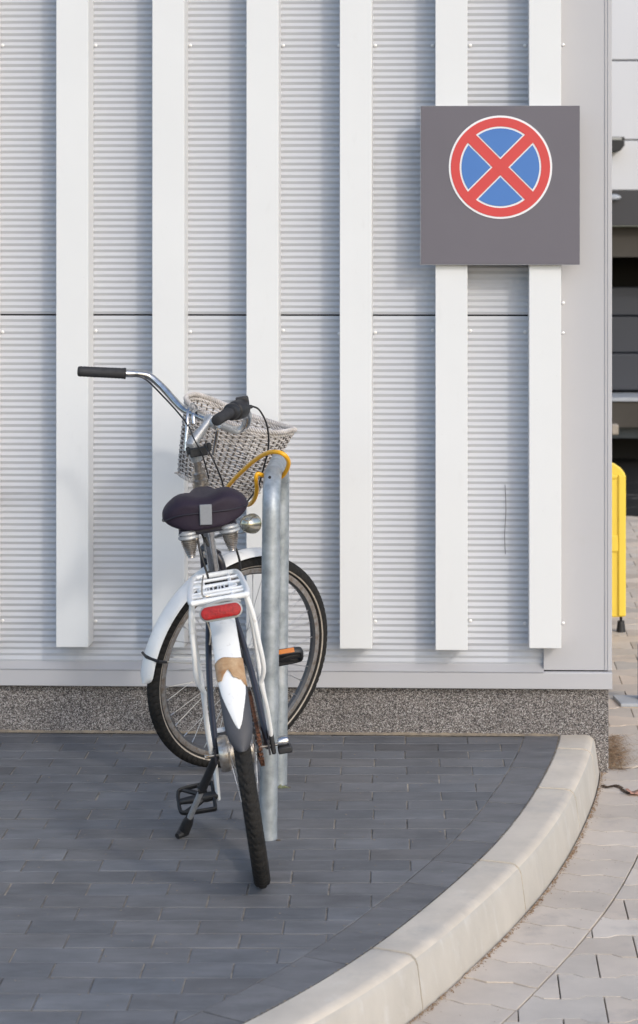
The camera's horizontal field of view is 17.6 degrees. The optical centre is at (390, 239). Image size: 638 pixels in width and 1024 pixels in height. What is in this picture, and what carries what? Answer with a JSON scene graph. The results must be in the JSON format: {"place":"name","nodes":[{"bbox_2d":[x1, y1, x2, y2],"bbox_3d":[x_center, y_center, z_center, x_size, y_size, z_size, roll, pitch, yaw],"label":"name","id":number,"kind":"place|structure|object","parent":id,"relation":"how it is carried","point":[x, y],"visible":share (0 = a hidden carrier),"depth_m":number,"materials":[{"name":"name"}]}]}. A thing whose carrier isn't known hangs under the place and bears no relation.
{"place":"outdoors","nodes":[
{"label":"outdoors","id":0,"kind":"place"},
{"bbox_2d":[0,733,559,1023],"bbox_3d":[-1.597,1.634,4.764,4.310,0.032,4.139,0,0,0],"label":"paving","id":1,"kind":"structure","parent":0,"point":[257,984],"depth_m":5.35,"materials":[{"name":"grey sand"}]},
{"bbox_2d":[77,366,327,888],"bbox_3d":[-0.465,0.974,5.671,0.637,1.305,1.667,-9,1,-6],"label":"bicycle","id":2,"kind":"object","parent":1,"relation":"on","point":[209,505],"visible":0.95,"depth_m":5.63,"materials":[{"name":"metal"}]},
{"bbox_2d":[259,454,289,840],"bbox_3d":[-0.327,1.220,5.859,0.059,1.200,0.609,0,0,0],"label":"bike rack","id":3,"kind":"object","parent":1,"relation":"on","point":[275,579],"visible":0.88,"depth_m":5.57,"materials":[{"name":"metal"}]},
{"bbox_2d":[225,450,290,506],"bbox_3d":[-0.381,0.674,5.807,0.098,0.198,0.411,0,0,-23],"label":"cable lock","id":4,"kind":"object","parent":3,"relation":"attached to","point":[257,474],"visible":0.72,"depth_m":5.70,"materials":[{"name":"plastic"}]},
{"bbox_2d":[0,729,559,735],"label":"sand line","id":5,"kind":"object","parent":1,"relation":"on","point":[296,733],"visible":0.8,"depth_m":6.75,"materials":[{"name":"beige sand"}]},
{"bbox_2d":[3,737,559,1023],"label":"grit","id":6,"kind":"object","parent":1,"relation":"on","point":[293,885],"visible":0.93,"depth_m":5.34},
{"bbox_2d":[408,516,637,1023],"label":"road","id":7,"kind":"structure","parent":0,"point":[550,940],"depth_m":5.18,"materials":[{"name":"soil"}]},
{"bbox_2d":[410,772,636,1023],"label":"leaf litter","id":8,"kind":"object","parent":7,"relation":"on","point":[560,870],"visible":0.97,"depth_m":5.38,"materials":[{"name":"brown plant"}]},
{"bbox_2d":[600,784,629,793],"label":"twig litter","id":9,"kind":"object","parent":7,"relation":"on","point":[618,786],"visible":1,"depth_m":6.54,"materials":[{"name":"brown wood"}]},
{"bbox_2d":[612,463,625,632],"bbox_3d":[0.733,1.359,9.141,0.622,0.763,0.062,0,0,0],"label":"plastic barrier","id":10,"kind":"object","parent":7,"relation":"on","point":[618,542],"visible":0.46,"depth_m":9.11,"materials":[{"name":"yellow plastic"}]},
{"bbox_2d":[608,733,637,772],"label":"pine needles","id":11,"kind":"object","parent":7,"relation":"on","point":[611,753],"visible":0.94,"depth_m":6.95,"materials":[{"name":"brown plant"}]},
{"bbox_2d":[613,695,637,706],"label":"post plate","id":12,"kind":"object","parent":7,"relation":"on","point":[626,700],"visible":1,"depth_m":7.72,"materials":[{"name":"grey paint"}]},
{"bbox_2d":[626,788,637,793],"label":"fallen leaf","id":13,"kind":"object","parent":7,"relation":"on","point":[633,792],"visible":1,"depth_m":6.46,"materials":[{"name":"brown plant"}]},
{"bbox_2d":[612,0,637,457],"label":"loading bay building","id":14,"kind":"structure","parent":0,"point":[625,237],"depth_m":15.60,"materials":[{"name":"white metal"}]},
{"bbox_2d":[612,194,620,200],"bbox_3d":[1.676,-0.315,15.445,0.109,0.049,0.030,0,0,0],"label":"ceiling lamp","id":15,"kind":"object","parent":14,"relation":"attached to","point":[615,197],"visible":0.71,"depth_m":15.44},
{"bbox_2d":[612,137,624,152],"bbox_3d":[1.689,-0.706,15.415,0.112,0.117,0.165,0,0,0],"label":"wall lamp","id":16,"kind":"object","parent":14,"relation":"attached to","point":[618,143],"visible":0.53,"depth_m":15.34,"materials":[{"name":"black plastic"}]},
{"bbox_2d":[612,287,637,315],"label":"dock door","id":17,"kind":"structure","parent":14,"relation":"in","point":[624,299],"depth_m":16.05,"materials":[{"name":"grey metal"}]},
{"bbox_2d":[612,316,637,351],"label":"dock door","id":18,"kind":"structure","parent":14,"relation":"in","point":[624,328],"depth_m":16.05,"materials":[{"name":"grey metal"}]},
{"bbox_2d":[612,353,637,389],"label":"dock door","id":19,"kind":"structure","parent":14,"relation":"in","point":[624,365],"depth_m":16.05,"materials":[{"name":"grey metal"}]},
{"bbox_2d":[612,458,637,515],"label":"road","id":20,"kind":"structure","parent":0,"point":[628,467],"depth_m":14.83,"materials":[{"name":"yellow metal"}]},
{"label":"ground","id":21,"kind":"structure","parent":0,"visible":0},
{"bbox_2d":[0,0,611,774],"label":"clad building","id":22,"kind":"structure","parent":21,"relation":"on","point":[218,198],"depth_m":6.74,"materials":[{"name":"silver metal"}]},
{"bbox_2d":[421,106,579,264],"bbox_3d":[0.354,-0.174,6.628,0.511,0.511,0.027,0,0,2],"label":"road sign","id":23,"kind":"object","parent":22,"relation":"attached to","point":[500,185],"visible":1,"depth_m":6.62,"materials":[{"name":"grey metal"}]},
{"bbox_2d":[244,735,598,1023],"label":"kerb","id":24,"kind":"structure","parent":21,"relation":"on","point":[435,949],"depth_m":5.00,"materials":[{"name":"concrete"}]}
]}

